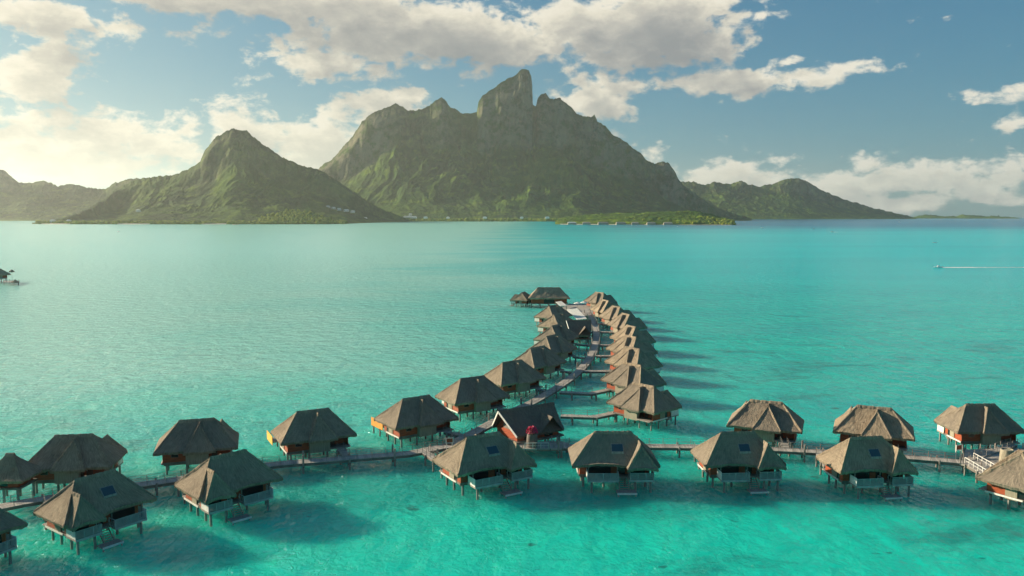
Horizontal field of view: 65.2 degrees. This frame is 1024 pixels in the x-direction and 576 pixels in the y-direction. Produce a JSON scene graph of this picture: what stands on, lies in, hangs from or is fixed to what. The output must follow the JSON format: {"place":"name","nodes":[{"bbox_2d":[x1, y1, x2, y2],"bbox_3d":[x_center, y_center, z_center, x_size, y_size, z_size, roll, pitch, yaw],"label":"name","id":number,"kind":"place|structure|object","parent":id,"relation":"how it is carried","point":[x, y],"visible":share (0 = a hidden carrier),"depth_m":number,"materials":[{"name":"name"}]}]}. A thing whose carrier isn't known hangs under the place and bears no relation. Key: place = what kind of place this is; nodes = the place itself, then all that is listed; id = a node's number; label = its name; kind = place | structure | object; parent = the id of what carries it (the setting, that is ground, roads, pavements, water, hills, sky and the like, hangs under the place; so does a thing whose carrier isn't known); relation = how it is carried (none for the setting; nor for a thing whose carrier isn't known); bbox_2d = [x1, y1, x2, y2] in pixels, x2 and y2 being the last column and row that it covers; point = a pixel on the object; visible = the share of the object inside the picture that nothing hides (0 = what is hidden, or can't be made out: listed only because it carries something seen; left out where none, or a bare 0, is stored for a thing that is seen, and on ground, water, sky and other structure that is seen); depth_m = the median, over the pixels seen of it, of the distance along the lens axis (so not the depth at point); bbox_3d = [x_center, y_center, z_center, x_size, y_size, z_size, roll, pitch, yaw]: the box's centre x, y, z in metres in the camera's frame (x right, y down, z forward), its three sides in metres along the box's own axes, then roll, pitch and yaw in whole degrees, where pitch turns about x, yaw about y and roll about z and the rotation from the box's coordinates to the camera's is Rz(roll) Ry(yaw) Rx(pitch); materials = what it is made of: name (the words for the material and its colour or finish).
{"place":"outdoors","nodes":[
{"label":"outdoors","id":0,"kind":"place"},
{"bbox_2d":[0,170,179,220],"bbox_3d":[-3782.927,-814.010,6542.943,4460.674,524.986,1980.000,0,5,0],"label":"hill","id":1,"kind":"structure","parent":0,"point":[38,200],"depth_m":6435.49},
{"bbox_2d":[118,223,149,223],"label":"beach","id":2,"kind":"structure","parent":0,"point":[134,223],"depth_m":3480.89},
{"bbox_2d":[32,128,408,223],"bbox_3d":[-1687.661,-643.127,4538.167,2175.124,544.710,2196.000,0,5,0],"label":"hill","id":3,"kind":"structure","parent":0,"point":[233,174],"depth_m":4466.29,"materials":[{"name":"green plant"}]},
{"bbox_2d":[35,208,346,223],"bbox_3d":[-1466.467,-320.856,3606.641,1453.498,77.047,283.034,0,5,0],"label":"shore woods","id":4,"kind":"object","parent":3,"relation":"on","point":[297,216],"visible":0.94,"depth_m":3538.73,"materials":[{"name":"green plant"}]},
{"bbox_2d":[0,218,1023,575],"bbox_3d":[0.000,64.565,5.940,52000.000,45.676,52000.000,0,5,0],"label":"water","id":5,"kind":"structure","parent":0,"point":[136,340],"depth_m":216.17,"materials":[{"name":"teal liquid"}]},
{"bbox_2d":[0,269,10,281],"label":"overwater bungalow","id":6,"kind":"object","parent":5,"relation":"on","point":[3,274],"visible":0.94,"depth_m":497.56,"materials":[{"name":"white paint"}]},
{"bbox_2d":[0,508,27,563],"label":"overwater bungalow","id":7,"kind":"object","parent":5,"relation":"on","point":[9,522],"visible":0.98,"depth_m":97.22,"materials":[{"name":"brown wood"}]},
{"bbox_2d":[0,453,41,502],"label":"thatched hut","id":8,"kind":"object","parent":5,"relation":"on","point":[17,474],"visible":0.9,"depth_m":116.28,"materials":[{"name":"brown plant"}]},
{"bbox_2d":[29,433,127,493],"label":"overwater bungalow","id":9,"kind":"object","parent":5,"relation":"on","point":[63,459],"visible":0.92,"depth_m":121.59,"materials":[{"name":"white paint"}]},
{"bbox_2d":[86,470,92,475],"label":"door","id":10,"kind":"structure","parent":9,"relation":"in","point":[89,472],"depth_m":122.70,"materials":[{"name":"brown paint"}]},
{"bbox_2d":[33,469,156,554],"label":"overwater bungalow","id":11,"kind":"object","parent":5,"relation":"on","point":[78,510],"visible":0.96,"depth_m":102.49,"materials":[{"name":"white paint"}]},
{"bbox_2d":[75,525,88,531],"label":"sliding door","id":12,"kind":"structure","parent":11,"relation":"in","point":[84,527],"depth_m":101.45,"materials":[{"name":"black glass"}]},
{"bbox_2d":[110,506,134,520],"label":"sliding door","id":13,"kind":"structure","parent":11,"relation":"in","point":[128,511],"depth_m":105.73,"materials":[{"name":"black glass"}]},
{"bbox_2d":[176,474,185,503],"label":"entry bridge","id":14,"kind":"structure","parent":5,"relation":"on","point":[178,495],"depth_m":119.47,"materials":[{"name":"grey wood"}]},
{"bbox_2d":[153,417,238,474],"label":"overwater bungalow","id":15,"kind":"object","parent":5,"relation":"on","point":[187,442],"visible":0.94,"depth_m":130.51,"materials":[{"name":"brown plant"}]},
{"bbox_2d":[0,439,455,510],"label":"jetty","id":16,"kind":"object","parent":5,"relation":"on","point":[393,455],"visible":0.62,"depth_m":130.76,"materials":[{"name":"brown wood"}]},
{"bbox_2d":[446,437,452,449],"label":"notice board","id":17,"kind":"object","parent":16,"relation":"attached to","point":[449,440],"visible":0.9,"depth_m":137.95,"materials":[{"name":"brown paint"}]},
{"bbox_2d":[174,449,282,526],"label":"overwater bungalow","id":18,"kind":"object","parent":5,"relation":"on","point":[211,485],"visible":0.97,"depth_m":111.81,"materials":[{"name":"brown wood"}]},
{"bbox_2d":[242,485,262,496],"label":"sliding door","id":19,"kind":"structure","parent":18,"relation":"in","point":[256,489],"depth_m":114.40,"materials":[{"name":"black glass"}]},
{"bbox_2d":[267,408,356,459],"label":"overwater bungalow","id":20,"kind":"object","parent":5,"relation":"on","point":[323,430],"visible":0.97,"depth_m":137.00,"materials":[{"name":"brown plant"}]},
{"bbox_2d":[336,442,349,464],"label":"entry bridge","id":21,"kind":"structure","parent":5,"relation":"on","point":[340,451],"depth_m":135.88,"materials":[{"name":"grey wood"}]},
{"bbox_2d":[371,394,458,447],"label":"overwater bungalow","id":22,"kind":"object","parent":5,"relation":"on","point":[416,417],"visible":0.95,"depth_m":146.97,"materials":[{"name":"brown plant"}]},
{"bbox_2d":[422,446,442,477],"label":"entry bridge","id":23,"kind":"structure","parent":5,"relation":"on","point":[429,455],"depth_m":133.95,"materials":[{"name":"grey wood"}]},
{"bbox_2d":[443,425,461,437],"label":"entry bridge","id":24,"kind":"structure","parent":5,"relation":"on","point":[447,433],"depth_m":147.17,"materials":[{"name":"grey wood"}]},
{"bbox_2d":[435,375,510,420],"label":"overwater bungalow","id":25,"kind":"object","parent":5,"relation":"on","point":[467,395],"visible":0.94,"depth_m":165.01,"materials":[{"name":"white paint"}]},
{"bbox_2d":[432,431,536,499],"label":"overwater bungalow","id":26,"kind":"object","parent":5,"relation":"on","point":[479,461],"visible":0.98,"depth_m":121.48,"materials":[{"name":"brown plant"}]},
{"bbox_2d":[467,471,487,481],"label":"sliding door","id":27,"kind":"structure","parent":26,"relation":"in","point":[481,475],"depth_m":121.05,"materials":[{"name":"black glass"}]},
{"bbox_2d":[484,359,545,400],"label":"overwater bungalow","id":28,"kind":"object","parent":5,"relation":"on","point":[515,376],"visible":0.89,"depth_m":183.24,"materials":[{"name":"white paint"}]},
{"bbox_2d":[510,291,530,306],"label":"overwater bungalow","id":29,"kind":"object","parent":5,"relation":"on","point":[521,298],"visible":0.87,"depth_m":364.44,"materials":[{"name":"brown plant"}]},
{"bbox_2d":[443,310,600,445],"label":"jetty","id":30,"kind":"object","parent":5,"relation":"on","point":[594,349],"visible":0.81,"depth_m":189.92,"materials":[{"name":"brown wood"}]},
{"bbox_2d":[492,402,563,443],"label":"gabled hall","id":31,"kind":"structure","parent":5,"relation":"on","point":[543,418],"depth_m":144.43,"materials":[{"name":"plant"}]},
{"bbox_2d":[512,345,566,380],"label":"overwater bungalow","id":32,"kind":"object","parent":5,"relation":"on","point":[543,360],"visible":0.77,"depth_m":203.43,"materials":[{"name":"white paint"}]},
{"bbox_2d":[535,383,544,395],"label":"entry bridge","id":33,"kind":"structure","parent":5,"relation":"on","point":[537,389],"depth_m":183.91,"materials":[{"name":"grey wood"}]},
{"bbox_2d":[522,438,569,457],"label":"deck platform","id":34,"kind":"structure","parent":5,"relation":"on","point":[549,448],"depth_m":138.34,"materials":[{"name":"grey wood"}]},
{"bbox_2d":[528,287,569,307],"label":"thatched pavilion","id":35,"kind":"structure","parent":5,"relation":"on","point":[546,295],"depth_m":361.04,"materials":[{"name":"brown plant"}]},
{"bbox_2d":[544,299,553,302],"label":"door","id":36,"kind":"structure","parent":35,"relation":"in","point":[546,300],"depth_m":361.00,"materials":[{"name":"black glass"}]},
{"bbox_2d":[526,334,577,363],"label":"overwater bungalow","id":37,"kind":"object","parent":5,"relation":"on","point":[562,347],"visible":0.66,"depth_m":223.69,"materials":[{"name":"brown plant"}]},
{"bbox_2d":[534,304,572,326],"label":"overwater bungalow","id":38,"kind":"object","parent":5,"relation":"on","point":[545,314],"visible":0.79,"depth_m":297.73,"materials":[{"name":"brown plant"}]},
{"bbox_2d":[537,312,572,333],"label":"overwater bungalow","id":39,"kind":"object","parent":5,"relation":"on","point":[555,319],"visible":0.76,"depth_m":272.62,"materials":[{"name":"brown plant"}]},
{"bbox_2d":[533,323,578,344],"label":"overwater bungalow","id":40,"kind":"object","parent":5,"relation":"on","point":[566,333],"visible":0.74,"depth_m":244.98,"materials":[{"name":"brown plant"}]},
{"bbox_2d":[556,301,566,310],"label":"slatted pergola","id":41,"kind":"object","parent":5,"relation":"on","point":[560,303],"visible":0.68,"depth_m":338.30,"materials":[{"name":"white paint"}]},
{"bbox_2d":[560,366,572,378],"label":"entry bridge","id":42,"kind":"structure","parent":5,"relation":"on","point":[564,371],"depth_m":205.03,"materials":[{"name":"grey wood"}]},
{"bbox_2d":[561,304,592,316],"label":"deck platform","id":43,"kind":"structure","parent":5,"relation":"on","point":[582,308],"depth_m":344.15,"materials":[{"name":"grey wood"}]},
{"bbox_2d":[567,308,586,319],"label":"slatted pergola","id":44,"kind":"object","parent":5,"relation":"on","point":[578,315],"visible":0.68,"depth_m":304.50,"materials":[{"name":"white paint"}]},
{"bbox_2d":[572,352,584,363],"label":"entry bridge","id":45,"kind":"structure","parent":5,"relation":"on","point":[578,357],"depth_m":225.52,"materials":[{"name":"grey wood"}]},
{"bbox_2d":[566,320,592,344],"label":"gabled hall","id":46,"kind":"structure","parent":5,"relation":"on","point":[581,329],"depth_m":259.96,"materials":[{"name":"brown plant"}]},
{"bbox_2d":[575,341,589,350],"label":"entry bridge","id":47,"kind":"structure","parent":5,"relation":"on","point":[585,345],"depth_m":247.06,"materials":[{"name":"grey wood"}]},
{"bbox_2d":[559,384,613,400],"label":"branch jetty","id":48,"kind":"object","parent":5,"relation":"on","point":[593,393],"visible":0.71,"depth_m":181.79,"materials":[{"name":"grey wood"}]},
{"bbox_2d":[560,407,617,425],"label":"branch jetty","id":49,"kind":"object","parent":5,"relation":"on","point":[598,416],"visible":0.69,"depth_m":161.00,"materials":[{"name":"grey wood"}]},
{"bbox_2d":[582,366,610,377],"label":"branch jetty","id":50,"kind":"object","parent":5,"relation":"in","point":[596,371],"visible":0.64,"depth_m":207.41,"materials":[{"name":"grey wood"}]},
{"bbox_2d":[583,292,616,306],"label":"overwater bungalow","id":51,"kind":"object","parent":5,"relation":"on","point":[593,299],"visible":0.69,"depth_m":347.75,"materials":[{"name":"beige plant"}]},
{"bbox_2d":[595,320,606,328],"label":"branch jetty","id":52,"kind":"object","parent":5,"relation":"on","point":[604,324],"visible":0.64,"depth_m":296.57,"materials":[{"name":"grey wood"}]},
{"bbox_2d":[596,355,610,361],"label":"branch jetty","id":53,"kind":"object","parent":5,"relation":"on","point":[602,356],"visible":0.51,"depth_m":228.40,"materials":[{"name":"grey wood"}]},
{"bbox_2d":[590,299,619,320],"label":"overwater bungalow","id":54,"kind":"object","parent":5,"relation":"on","point":[600,307],"visible":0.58,"depth_m":315.67,"materials":[{"name":"brown plant"}]},
{"bbox_2d":[600,344,609,350],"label":"branch jetty","id":55,"kind":"object","parent":5,"relation":"on","point":[603,345],"visible":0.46,"depth_m":247.40,"materials":[{"name":"grey wood"}]},
{"bbox_2d":[598,328,613,336],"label":"branch jetty","id":56,"kind":"object","parent":5,"relation":"on","point":[607,332],"visible":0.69,"depth_m":274.91,"materials":[{"name":"grey wood"}]},
{"bbox_2d":[568,430,659,496],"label":"overwater bungalow","id":57,"kind":"object","parent":5,"relation":"on","point":[603,457],"visible":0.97,"depth_m":122.80,"materials":[{"name":"white paint"}]},
{"bbox_2d":[587,467,610,472],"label":"sliding door","id":58,"kind":"structure","parent":57,"relation":"in","point":[591,469],"depth_m":123.39,"materials":[{"name":"black glass"}]},
{"bbox_2d":[618,467,624,473],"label":"sliding door","id":59,"kind":"structure","parent":57,"relation":"in","point":[621,470],"depth_m":123.42,"materials":[{"name":"black glass"}]},
{"bbox_2d":[598,305,635,327],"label":"overwater bungalow","id":60,"kind":"object","parent":5,"relation":"on","point":[609,314],"visible":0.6,"depth_m":294.39,"materials":[{"name":"beige plant"}]},
{"bbox_2d":[607,313,646,334],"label":"overwater bungalow","id":61,"kind":"object","parent":5,"relation":"on","point":[619,322],"visible":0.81,"depth_m":271.60,"materials":[{"name":"brown plant"}]},
{"bbox_2d":[605,334,657,356],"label":"overwater bungalow","id":62,"kind":"object","parent":5,"relation":"on","point":[624,340],"visible":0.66,"depth_m":222.40,"materials":[{"name":"brown plant"}]},
{"bbox_2d":[609,325,655,346],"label":"overwater bungalow","id":63,"kind":"object","parent":5,"relation":"on","point":[641,335],"visible":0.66,"depth_m":241.95,"materials":[{"name":"brown plant"}]},
{"bbox_2d":[600,362,666,396],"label":"overwater bungalow","id":64,"kind":"object","parent":5,"relation":"on","point":[622,376],"visible":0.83,"depth_m":180.54,"materials":[{"name":"white paint"}]},
{"bbox_2d":[604,346,662,373],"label":"overwater bungalow","id":65,"kind":"object","parent":5,"relation":"on","point":[646,361],"visible":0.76,"depth_m":202.53,"materials":[{"name":"white paint"}]},
{"bbox_2d":[606,382,681,430],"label":"overwater bungalow","id":66,"kind":"object","parent":5,"relation":"on","point":[646,403],"visible":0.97,"depth_m":158.24,"materials":[{"name":"white paint"}]},
{"bbox_2d":[457,436,963,471],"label":"jetty","id":67,"kind":"object","parent":5,"relation":"on","point":[804,452],"visible":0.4,"depth_m":137.71,"materials":[{"name":"brown wood"}]},
{"bbox_2d":[526,426,537,447],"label":"planter","id":68,"kind":"object","parent":67,"relation":"on","point":[531,437],"visible":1,"depth_m":138.71,"materials":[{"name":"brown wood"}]},
{"bbox_2d":[955,444,961,458],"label":"notice board","id":69,"kind":"object","parent":67,"relation":"attached to","point":[958,447],"visible":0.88,"depth_m":133.88,"materials":[{"name":"brown paint"}]},
{"bbox_2d":[690,431,786,495],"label":"overwater bungalow","id":70,"kind":"object","parent":5,"relation":"on","point":[724,457],"visible":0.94,"depth_m":122.94,"materials":[{"name":"white paint"}]},
{"bbox_2d":[718,467,738,472],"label":"sliding door","id":71,"kind":"structure","parent":70,"relation":"in","point":[724,469],"depth_m":123.30,"materials":[{"name":"black glass"}]},
{"bbox_2d":[745,466,751,473],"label":"sliding door","id":72,"kind":"structure","parent":70,"relation":"in","point":[749,468],"depth_m":123.55,"materials":[{"name":"black glass"}]},
{"bbox_2d":[726,399,803,447],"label":"overwater bungalow","id":73,"kind":"object","parent":5,"relation":"on","point":[770,421],"visible":0.97,"depth_m":143.68,"materials":[{"name":"brown plant"}]},
{"bbox_2d":[778,436,790,455],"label":"entry bridge","id":74,"kind":"structure","parent":5,"relation":"on","point":[786,445],"depth_m":139.76,"materials":[{"name":"grey wood"}]},
{"bbox_2d":[815,447,824,474],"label":"entry bridge","id":75,"kind":"structure","parent":5,"relation":"on","point":[822,465],"depth_m":129.53,"materials":[{"name":"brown wood"}]},
{"bbox_2d":[816,435,918,501],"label":"overwater bungalow","id":76,"kind":"object","parent":5,"relation":"on","point":[862,462],"visible":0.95,"depth_m":120.30,"materials":[{"name":"brown plant"}]},
{"bbox_2d":[849,472,869,480],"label":"sliding door","id":77,"kind":"structure","parent":76,"relation":"in","point":[865,475],"depth_m":120.60,"materials":[{"name":"black glass"}]},
{"bbox_2d":[832,405,914,452],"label":"overwater bungalow","id":78,"kind":"object","parent":5,"relation":"on","point":[890,425],"visible":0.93,"depth_m":139.78,"materials":[{"name":"beige plant"}]},
{"bbox_2d":[943,267,993,267],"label":"wake","id":79,"kind":"object","parent":5,"relation":"on","point":[967,267],"visible":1,"depth_m":634.06,"materials":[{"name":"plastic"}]},
{"bbox_2d":[961,461,984,482],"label":"entry bridge","id":80,"kind":"structure","parent":5,"relation":"on","point":[976,470],"depth_m":127.80,"materials":[{"name":"grey wood"}]},
{"bbox_2d":[964,457,985,472],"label":"white railing","id":81,"kind":"object","parent":80,"relation":"on","point":[973,464],"visible":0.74,"depth_m":127.09,"materials":[{"name":"paint"}]},
{"bbox_2d":[934,403,1023,452],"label":"overwater bungalow","id":82,"kind":"object","parent":5,"relation":"on","point":[987,424],"visible":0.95,"depth_m":141.72,"materials":[{"name":"brown plant"}]},
{"bbox_2d":[963,438,1017,460],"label":"entry bridge","id":83,"kind":"structure","parent":5,"relation":"on","point":[992,451],"depth_m":135.57,"materials":[{"name":"grey wood"}]},
{"bbox_2d":[959,443,1023,472],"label":"deck platform","id":84,"kind":"structure","parent":5,"relation":"on","point":[994,458],"depth_m":133.21,"materials":[{"name":"grey wood"}]},
{"bbox_2d":[973,453,993,466],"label":"white railing","id":85,"kind":"object","parent":84,"relation":"on","point":[982,459],"visible":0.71,"depth_m":129.50,"materials":[{"name":"paint"}]},
{"bbox_2d":[975,449,1023,509],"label":"overwater bungalow","id":86,"kind":"object","parent":5,"relation":"on","point":[1004,477],"visible":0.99,"depth_m":114.21,"materials":[{"name":"brown wood"}]},
{"bbox_2d":[1017,491,1023,499],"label":"door","id":87,"kind":"structure","parent":86,"relation":"in","point":[1020,495],"depth_m":112.46,"materials":[{"name":"brown glass"}]},
{"bbox_2d":[0,0,1023,217],"label":"sky","id":88,"kind":"structure","parent":0,"point":[912,108],"materials":[{"name":"blue"}]},
{"bbox_2d":[318,69,751,221],"bbox_3d":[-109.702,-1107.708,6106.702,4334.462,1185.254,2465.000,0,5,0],"label":"mountain","id":89,"kind":"structure","parent":0,"point":[508,149],"depth_m":6115.45,"materials":[{"name":"green plant"}]},
{"bbox_2d":[407,218,560,221],"bbox_3d":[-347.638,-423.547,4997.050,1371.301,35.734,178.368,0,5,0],"label":"shore woods","id":90,"kind":"object","parent":89,"relation":"on","point":[484,220],"visible":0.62,"depth_m":4934.06,"materials":[{"name":"green plant"}]},
{"bbox_2d":[576,224,675,224],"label":"beach","id":91,"kind":"structure","parent":0,"point":[615,224],"depth_m":3345.86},
{"bbox_2d":[598,222,608,224],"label":"lodge","id":92,"kind":"structure","parent":91,"relation":"on","point":[603,223],"depth_m":3340.74,"materials":[{"name":"white glass"}]},
{"bbox_2d":[555,211,729,224],"bbox_3d":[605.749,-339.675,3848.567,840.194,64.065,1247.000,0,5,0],"label":"headland","id":93,"kind":"structure","parent":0,"point":[615,217],"depth_m":3464.30,"materials":[{"name":"green plant"}]},
{"bbox_2d":[556,215,735,224],"bbox_3d":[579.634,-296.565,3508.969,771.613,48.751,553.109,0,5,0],"label":"shore woods","id":94,"kind":"object","parent":93,"relation":"on","point":[721,221],"visible":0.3,"depth_m":3308.19,"materials":[{"name":"green plant"}]},
{"bbox_2d":[681,178,915,218],"bbox_3d":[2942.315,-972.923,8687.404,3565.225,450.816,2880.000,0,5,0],"label":"hill","id":95,"kind":"structure","parent":0,"point":[795,198],"depth_m":8582.60,"materials":[{"name":"green plant"}]},
{"bbox_2d":[914,214,1019,218],"bbox_3d":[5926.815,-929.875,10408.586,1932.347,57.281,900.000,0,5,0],"label":"islet","id":96,"kind":"object","parent":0,"point":[962,216],"visible":0.91,"depth_m":10215.07,"materials":[{"name":"green plant"}]},
{"bbox_2d":[999,448,1013,460],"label":"planter","id":97,"kind":"object","parent":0,"point":[1004,453],"visible":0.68,"depth_m":129.63,"materials":[{"name":"beige"}]}
]}

